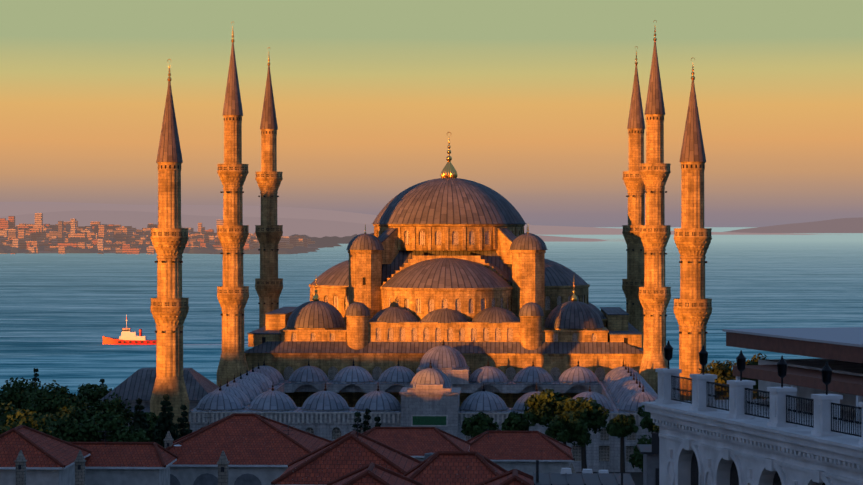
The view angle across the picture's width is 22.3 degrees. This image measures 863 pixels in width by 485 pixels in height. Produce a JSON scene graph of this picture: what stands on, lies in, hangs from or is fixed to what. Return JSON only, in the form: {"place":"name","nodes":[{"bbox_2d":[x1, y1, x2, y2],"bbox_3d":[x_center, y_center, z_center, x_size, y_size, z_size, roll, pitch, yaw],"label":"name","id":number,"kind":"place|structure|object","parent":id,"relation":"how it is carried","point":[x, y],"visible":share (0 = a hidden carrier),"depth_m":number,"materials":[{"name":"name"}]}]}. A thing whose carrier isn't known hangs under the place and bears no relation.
{"place":"outdoors","nodes":[
{"label":"outdoors","id":0,"kind":"place"},
{"bbox_2d":[88,368,219,429],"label":"side pavilion","id":1,"kind":"structure","parent":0,"point":[133,387],"depth_m":328.44,"materials":[{"name":"metal"}]},
{"bbox_2d":[23,246,334,252],"bbox_3d":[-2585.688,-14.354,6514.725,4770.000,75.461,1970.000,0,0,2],"label":"distant shore","id":2,"kind":"structure","parent":0,"point":[115,252],"depth_m":5520.85,"materials":[{"name":"brown"}]},
{"bbox_2d":[0,213,340,253],"bbox_3d":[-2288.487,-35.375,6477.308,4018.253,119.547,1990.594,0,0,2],"label":"city buildings","id":3,"kind":"structure","parent":2,"relation":"on","point":[63,237],"depth_m":5872.45,"materials":[{"name":"grey"}]},
{"bbox_2d":[183,344,247,344],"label":"tugboat wake","id":4,"kind":"object","parent":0,"point":[206,344],"visible":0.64,"depth_m":1343.76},
{"bbox_2d":[0,210,625,241],"bbox_3d":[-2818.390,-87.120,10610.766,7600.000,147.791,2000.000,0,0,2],"label":"hills","id":5,"kind":"structure","parent":0,"point":[291,226],"depth_m":10430.25,"materials":[{"name":"purple"}]},
{"bbox_2d":[346,225,384,319],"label":"turret","id":6,"kind":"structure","parent":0,"point":[365,250],"depth_m":373.19,"materials":[{"name":"beige stone"}]},
{"bbox_2d":[327,463,422,484],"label":"red roof","id":7,"kind":"structure","parent":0,"point":[372,474],"depth_m":102.88,"materials":[{"name":"tile"}]},
{"bbox_2d":[189,422,653,471],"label":"wall","id":8,"kind":"structure","parent":0,"point":[325,430],"depth_m":298.53,"materials":[{"name":"grey stone"}]},
{"bbox_2d":[189,380,642,423],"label":"wall","id":9,"kind":"structure","parent":8,"relation":"on","point":[507,387],"depth_m":352.42,"materials":[{"name":"grey stone"}]},
{"bbox_2d":[188,386,656,423],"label":"courtyard balustrade","id":10,"kind":"object","parent":8,"relation":"on","point":[334,416],"visible":0.08,"depth_m":299.61,"materials":[{"name":"grey stone"}]},
{"bbox_2d":[196,340,657,411],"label":"domes","id":11,"kind":"structure","parent":8,"relation":"on","point":[630,389],"depth_m":325.40,"materials":[{"name":"grey metal"}]},
{"bbox_2d":[200,427,655,461],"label":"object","id":12,"kind":"object","parent":8,"relation":"attached to","point":[604,453],"depth_m":299.01,"materials":[{"name":"glass"}]},
{"bbox_2d":[0,202,846,234],"bbox_3d":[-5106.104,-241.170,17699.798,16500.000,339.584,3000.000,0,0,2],"label":"hills","id":13,"kind":"structure","parent":0,"point":[13,208],"depth_m":17511.07,"materials":[{"name":"purple"}]},
{"bbox_2d":[0,227,862,395],"bbox_3d":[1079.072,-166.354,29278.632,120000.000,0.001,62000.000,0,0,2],"label":"sea","id":14,"kind":"structure","parent":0,"point":[61,315],"depth_m":2306.26,"materials":[{"name":"liquid"}]},
{"bbox_2d":[103,317,155,344],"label":"ship","id":15,"kind":"object","parent":14,"relation":"on","point":[127,337],"visible":0.85,"depth_m":1342.97,"materials":[{"name":"red"}]},
{"bbox_2d":[291,234,356,243],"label":"headland","id":16,"kind":"structure","parent":14,"relation":"on","point":[340,240],"depth_m":7773.55,"materials":[{"name":"grey"}]},
{"bbox_2d":[0,0,862,226],"label":"sky","id":17,"kind":"structure","parent":0,"point":[533,97],"materials":[{"name":"orange"}]},
{"bbox_2d":[376,327,512,340],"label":"window","id":18,"kind":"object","parent":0,"point":[450,334],"depth_m":362.04,"materials":[{"name":"orange glass"}]},
{"bbox_2d":[284,366,604,380],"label":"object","id":19,"kind":"object","parent":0,"point":[510,373],"depth_m":360.03,"materials":[{"name":"stone"}]},
{"bbox_2d":[374,227,523,249],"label":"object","id":20,"kind":"object","parent":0,"point":[454,237],"visible":0.27,"depth_m":376.80,"materials":[{"name":"stone"}]},
{"bbox_2d":[403,451,506,484],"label":"red roof","id":21,"kind":"structure","parent":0,"point":[456,468],"depth_m":111.56,"materials":[{"name":"tile"}]},
{"bbox_2d":[476,469,533,484],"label":"red roof","id":22,"kind":"structure","parent":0,"point":[514,477],"depth_m":98.18,"materials":[{"name":"tile"}]},
{"bbox_2d":[509,225,547,326],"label":"turret","id":23,"kind":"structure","parent":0,"point":[528,251],"depth_m":372.22,"materials":[{"name":"beige stone"}]},
{"bbox_2d":[533,433,658,484],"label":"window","id":24,"kind":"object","parent":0,"point":[655,442],"visible":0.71,"depth_m":103.33,"materials":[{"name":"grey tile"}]},
{"bbox_2d":[533,444,658,484],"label":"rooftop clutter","id":25,"kind":"object","parent":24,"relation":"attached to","point":[650,461],"visible":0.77,"depth_m":94.08,"materials":[{"name":"grey tile"}]},
{"bbox_2d":[576,472,642,484],"bbox_3d":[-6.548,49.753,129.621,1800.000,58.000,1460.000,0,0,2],"label":"terrain","id":26,"kind":"structure","parent":0,"point":[637,477],"depth_m":293.23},
{"bbox_2d":[0,425,9,433],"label":"tree","id":27,"kind":"object","parent":26,"relation":"on","point":[2,429],"depth_m":215.62,"materials":[{"name":"green plant"}]},
{"bbox_2d":[0,402,22,431],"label":"tree","id":28,"kind":"object","parent":26,"relation":"on","point":[4,418],"visible":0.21,"depth_m":250.66,"materials":[{"name":"green plant"}]},
{"bbox_2d":[0,377,45,422],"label":"tree","id":29,"kind":"object","parent":26,"relation":"on","point":[17,392],"visible":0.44,"depth_m":329.34,"materials":[{"name":"green plant"}]},
{"bbox_2d":[0,409,61,439],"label":"tree","id":30,"kind":"object","parent":26,"relation":"on","point":[39,423],"visible":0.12,"depth_m":230.08,"materials":[{"name":"green plant"}]},
{"bbox_2d":[31,368,39,389],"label":"cypress","id":31,"kind":"object","parent":26,"relation":"on","point":[35,375],"visible":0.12,"depth_m":361.59,"materials":[{"name":"green plant"}]},
{"bbox_2d":[0,425,91,484],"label":"red roof","id":32,"kind":"structure","parent":26,"relation":"on","point":[50,459],"depth_m":151.34,"materials":[{"name":"tile"}]},
{"bbox_2d":[19,380,95,418],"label":"tree","id":33,"kind":"object","parent":26,"relation":"on","point":[55,399],"visible":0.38,"depth_m":298.98,"materials":[{"name":"green plant"}]},
{"bbox_2d":[44,405,106,441],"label":"tree","id":34,"kind":"object","parent":26,"relation":"on","point":[73,425],"visible":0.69,"depth_m":249.29,"materials":[{"name":"green plant"}]},
{"bbox_2d":[68,392,89,409],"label":"tree","id":35,"kind":"object","parent":26,"relation":"on","point":[85,398],"depth_m":321.40,"materials":[{"name":"green plant"}]},
{"bbox_2d":[77,383,114,405],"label":"tree","id":36,"kind":"object","parent":26,"relation":"on","point":[97,392],"visible":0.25,"depth_m":339.05,"materials":[{"name":"green plant"}]},
{"bbox_2d":[99,378,105,387],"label":"cypress","id":37,"kind":"object","parent":26,"relation":"on","point":[102,381],"visible":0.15,"depth_m":346.13,"materials":[{"name":"green plant"}]},
{"bbox_2d":[91,407,127,441],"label":"tree","id":38,"kind":"object","parent":26,"relation":"on","point":[113,421],"visible":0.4,"depth_m":259.35,"materials":[{"name":"green plant"}]},
{"bbox_2d":[87,392,133,441],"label":"tree","id":39,"kind":"object","parent":26,"relation":"on","point":[104,404],"visible":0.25,"depth_m":305.15,"materials":[{"name":"green plant"}]},
{"bbox_2d":[69,442,177,484],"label":"house","id":40,"kind":"structure","parent":26,"relation":"on","point":[128,463],"depth_m":158.22,"materials":[{"name":"tile"}]},
{"bbox_2d":[111,424,152,441],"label":"bush","id":41,"kind":"object","parent":26,"relation":"on","point":[135,435],"visible":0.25,"depth_m":239.82,"materials":[{"name":"green plant"}]},
{"bbox_2d":[129,398,155,441],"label":"conifer","id":42,"kind":"object","parent":26,"relation":"on","point":[139,419],"visible":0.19,"depth_m":282.32,"materials":[{"name":"green plant"}]},
{"bbox_2d":[144,412,158,439],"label":"tree","id":43,"kind":"object","parent":26,"relation":"on","point":[152,417],"visible":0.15,"depth_m":291.30,"materials":[{"name":"green plant"}]},
{"bbox_2d":[148,394,178,447],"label":"conifer","id":44,"kind":"object","parent":26,"relation":"on","point":[165,424],"visible":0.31,"depth_m":282.00,"materials":[{"name":"green plant"}]},
{"bbox_2d":[150,59,188,432],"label":"minaret","id":45,"kind":"object","parent":26,"relation":"on","point":[169,307],"visible":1,"depth_m":299.47,"materials":[{"name":"stone"}]},
{"bbox_2d":[176,404,192,438],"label":"conifer","id":46,"kind":"object","parent":26,"relation":"on","point":[183,429],"visible":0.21,"depth_m":288.30,"materials":[{"name":"green plant"}]},
{"bbox_2d":[217,22,248,385],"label":"minaret","id":47,"kind":"structure","parent":26,"relation":"on","point":[232,234],"depth_m":355.87,"materials":[{"name":"stone"}]},
{"bbox_2d":[166,413,330,484],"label":"house","id":48,"kind":"structure","parent":26,"relation":"on","point":[265,450],"depth_m":167.50,"materials":[{"name":"tile"}]},
{"bbox_2d":[170,473,261,484],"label":"arched windows","id":49,"kind":"structure","parent":48,"relation":"attached to","point":[212,479],"depth_m":165.73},
{"bbox_2d":[14,431,575,484],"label":"chimneys","id":50,"kind":"object","parent":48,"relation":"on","point":[223,462],"visible":0.85,"depth_m":139.68,"materials":[{"name":"grey stone"}]},
{"bbox_2d":[255,47,282,327],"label":"minaret","id":51,"kind":"structure","parent":26,"relation":"on","point":[268,233],"depth_m":407.85,"materials":[{"name":"stone"}]},
{"bbox_2d":[98,411,491,459],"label":"chimneys","id":52,"kind":"object","parent":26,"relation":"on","point":[426,455],"visible":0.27,"depth_m":169.52,"materials":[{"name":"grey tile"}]},
{"bbox_2d":[271,430,421,484],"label":"red roof","id":53,"kind":"structure","parent":26,"relation":"on","point":[347,453],"depth_m":120.66,"materials":[{"name":"tile"}]},
{"bbox_2d":[352,411,363,432],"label":"cypress","id":54,"kind":"object","parent":26,"relation":"on","point":[357,413],"visible":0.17,"depth_m":284.53,"materials":[{"name":"green plant"}]},
{"bbox_2d":[363,408,370,431],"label":"cypress","id":55,"kind":"object","parent":26,"relation":"on","point":[367,417],"visible":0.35,"depth_m":285.41,"materials":[{"name":"green plant"}]},
{"bbox_2d":[374,416,381,426],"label":"cypress","id":56,"kind":"object","parent":26,"relation":"on","point":[377,420],"visible":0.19,"depth_m":283.44,"materials":[{"name":"green plant"}]},
{"bbox_2d":[361,427,470,460],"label":"red roof","id":57,"kind":"structure","parent":26,"relation":"on","point":[418,443],"depth_m":191.89,"materials":[{"name":"tile"}]},
{"bbox_2d":[399,361,460,436],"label":"courtyard gate","id":58,"kind":"structure","parent":26,"relation":"on","point":[430,396],"depth_m":297.69,"materials":[{"name":"stone"}]},
{"bbox_2d":[245,353,642,407],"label":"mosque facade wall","id":59,"kind":"structure","parent":26,"relation":"on","point":[370,362],"depth_m":360.34,"materials":[{"name":"beige stone"}]},
{"bbox_2d":[279,327,346,340],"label":"wall","id":60,"kind":"structure","parent":59,"relation":"on","point":[321,335],"depth_m":362.97,"materials":[{"name":"beige stone"}]},
{"bbox_2d":[286,281,345,340],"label":"small dome","id":61,"kind":"structure","parent":59,"relation":"on","point":[315,314],"depth_m":364.83,"materials":[{"name":"metal"}]},
{"bbox_2d":[309,284,348,316],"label":"wall","id":62,"kind":"structure","parent":59,"relation":"on","point":[339,292],"depth_m":380.65,"materials":[{"name":"stone"}]},
{"bbox_2d":[311,260,348,309],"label":"half dome","id":63,"kind":"structure","parent":59,"relation":"attached to","point":[337,275],"depth_m":382.69,"materials":[{"name":"grey metal"}]},
{"bbox_2d":[244,340,642,353],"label":"roof","id":64,"kind":"structure","parent":59,"relation":"on","point":[608,347],"depth_m":360.80,"materials":[{"name":"grey metal"}]},
{"bbox_2d":[345,302,543,349],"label":"hall turrets","id":65,"kind":"object","parent":59,"relation":"on","point":[530,315],"visible":0.98,"depth_m":360.86,"materials":[{"name":"stone"}]},
{"bbox_2d":[368,322,520,341],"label":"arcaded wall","id":66,"kind":"structure","parent":59,"relation":"on","point":[454,326],"depth_m":361.87,"materials":[{"name":"stone"}]},
{"bbox_2d":[369,307,519,322],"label":"small domes","id":67,"kind":"structure","parent":66,"relation":"on","point":[443,315],"depth_m":363.10,"materials":[{"name":"metal"}]},
{"bbox_2d":[381,258,510,312],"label":"half dome","id":68,"kind":"structure","parent":66,"relation":"on","point":[446,273],"depth_m":367.98,"materials":[{"name":"grey metal"}]},
{"bbox_2d":[380,287,512,320],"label":"windowed wall","id":69,"kind":"structure","parent":66,"relation":"on","point":[450,295],"depth_m":365.56,"materials":[{"name":"stone"}]},
{"bbox_2d":[247,307,642,347],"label":"hall side wings","id":70,"kind":"object","parent":59,"relation":"on","point":[620,327],"visible":0.75,"depth_m":372.06},
{"bbox_2d":[382,251,511,284],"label":"wall","id":71,"kind":"structure","parent":59,"relation":"on","point":[403,257],"depth_m":378.56,"materials":[{"name":"beige stone"}]},
{"bbox_2d":[381,256,511,310],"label":"hall stepped gable","id":72,"kind":"structure","parent":71,"relation":"attached to","point":[417,259],"depth_m":374.19,"materials":[{"name":"beige stone"}]},
{"bbox_2d":[381,252,511,282],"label":"parapet","id":73,"kind":"structure","parent":72,"relation":"on","point":[499,271],"depth_m":376.16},
{"bbox_2d":[373,224,524,250],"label":"dome drum","id":74,"kind":"object","parent":59,"relation":"on","point":[451,229],"visible":0.44,"depth_m":376.74,"materials":[{"name":"stone"}]},
{"bbox_2d":[378,228,516,263],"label":"hall drum buttresses","id":75,"kind":"structure","parent":74,"relation":"attached to","point":[388,238],"depth_m":377.92,"materials":[{"name":"beige stone"}]},
{"bbox_2d":[372,178,525,223],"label":"main dome","id":76,"kind":"structure","parent":74,"relation":"on","point":[448,201],"depth_m":379.95,"materials":[{"name":"grey metal"}]},
{"bbox_2d":[441,132,457,177],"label":"finial","id":77,"kind":"object","parent":76,"relation":"on","point":[449,171],"visible":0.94,"depth_m":388.24,"materials":[{"name":"gold metal"}]},
{"bbox_2d":[545,259,588,309],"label":"half dome","id":78,"kind":"structure","parent":59,"relation":"attached to","point":[557,274],"depth_m":381.48,"materials":[{"name":"grey metal"}]},
{"bbox_2d":[545,284,589,317],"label":"wall","id":79,"kind":"structure","parent":59,"relation":"on","point":[553,293],"depth_m":379.24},
{"bbox_2d":[543,279,603,340],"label":"small dome","id":80,"kind":"structure","parent":59,"relation":"on","point":[573,314],"depth_m":363.05,"materials":[{"name":"metal"}]},
{"bbox_2d":[542,327,608,341],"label":"wall","id":81,"kind":"structure","parent":59,"relation":"on","point":[582,335],"depth_m":361.14,"materials":[{"name":"stone"}]},
{"bbox_2d":[545,303,605,318],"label":"exedra caps","id":82,"kind":"object","parent":59,"relation":"attached to","point":[601,314],"visible":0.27,"depth_m":378.40,"materials":[{"name":"metal"}]},
{"bbox_2d":[460,412,498,437],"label":"tree","id":83,"kind":"object","parent":26,"relation":"on","point":[478,423],"visible":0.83,"depth_m":277.97,"materials":[{"name":"green plant"}]},
{"bbox_2d":[501,411,529,430],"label":"tree","id":84,"kind":"object","parent":26,"relation":"on","point":[513,421],"visible":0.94,"depth_m":274.09,"materials":[{"name":"green plant"}]},
{"bbox_2d":[467,431,574,475],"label":"house","id":85,"kind":"structure","parent":26,"relation":"on","point":[523,451],"depth_m":205.12,"materials":[{"name":"tile"}]},
{"bbox_2d":[522,389,572,426],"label":"tree","id":86,"kind":"object","parent":26,"relation":"on","point":[544,409],"visible":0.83,"depth_m":269.88,"materials":[{"name":"green plant"}]},
{"bbox_2d":[545,411,591,446],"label":"tree","id":87,"kind":"object","parent":26,"relation":"on","point":[564,427],"visible":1,"depth_m":259.86,"materials":[{"name":"green plant"}]},
{"bbox_2d":[564,397,610,470],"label":"tree","id":88,"kind":"object","parent":26,"relation":"on","point":[594,415],"visible":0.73,"depth_m":265.38,"materials":[{"name":"green plant"}]},
{"bbox_2d":[605,414,638,472],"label":"tree","id":89,"kind":"object","parent":26,"relation":"on","point":[621,426],"visible":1,"depth_m":259.82,"materials":[{"name":"green plant"}]},
{"bbox_2d":[622,46,644,348],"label":"minaret","id":90,"kind":"structure","parent":26,"relation":"on","point":[633,282],"depth_m":405.29,"materials":[{"name":"stone"}]},
{"bbox_2d":[628,435,651,471],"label":"shrub","id":91,"kind":"object","parent":26,"relation":"on","point":[636,459],"visible":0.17,"depth_m":198.20,"materials":[{"name":"green plant"}]},
{"bbox_2d":[637,401,657,433],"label":"tree","id":92,"kind":"object","parent":26,"relation":"on","point":[647,422],"visible":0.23,"depth_m":271.96,"materials":[{"name":"green plant"}]},
{"bbox_2d":[638,20,670,394],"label":"minaret","id":93,"kind":"structure","parent":26,"relation":"on","point":[654,295],"depth_m":353.31,"materials":[{"name":"stone"}]},
{"bbox_2d":[653,424,658,432],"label":"tree","id":94,"kind":"object","parent":26,"relation":"on","point":[656,428],"depth_m":248.35,"materials":[{"name":"green plant"}]},
{"bbox_2d":[673,58,711,400],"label":"minaret","id":95,"kind":"object","parent":26,"relation":"on","point":[692,308],"visible":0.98,"depth_m":296.82,"materials":[{"name":"stone"}]},
{"bbox_2d":[698,360,743,398],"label":"tree","id":96,"kind":"object","parent":26,"relation":"on","point":[723,372],"visible":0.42,"depth_m":288.53,"materials":[{"name":"green plant"}]},
{"bbox_2d":[742,353,766,389],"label":"tree","id":97,"kind":"object","parent":26,"relation":"on","point":[754,360],"visible":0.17,"depth_m":296.64,"materials":[{"name":"green plant"}]},
{"bbox_2d":[659,426,662,484],"bbox_3d":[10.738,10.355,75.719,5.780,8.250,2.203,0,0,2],"label":"drainpipe","id":98,"kind":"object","parent":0,"point":[660,458],"depth_m":74.87,"materials":[{"name":"grey metal"}]},
{"bbox_2d":[641,399,862,484],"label":"building","id":99,"kind":"structure","parent":0,"point":[844,451],"depth_m":67.73,"materials":[{"name":"white stone"}]},
{"bbox_2d":[655,327,862,444],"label":"rooftop terrace","id":100,"kind":"structure","parent":0,"point":[828,384],"depth_m":71.18,"materials":[{"name":"white stone"}]},
{"bbox_2d":[663,427,862,484],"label":"building facade","id":101,"kind":"structure","parent":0,"point":[791,474],"depth_m":68.84,"materials":[{"name":"white paint"}]},
{"bbox_2d":[726,217,862,232],"bbox_3d":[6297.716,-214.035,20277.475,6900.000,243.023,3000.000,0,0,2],"label":"coast","id":102,"kind":"structure","parent":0,"point":[847,225],"depth_m":20009.75,"materials":[{"name":"purple"}]}
]}

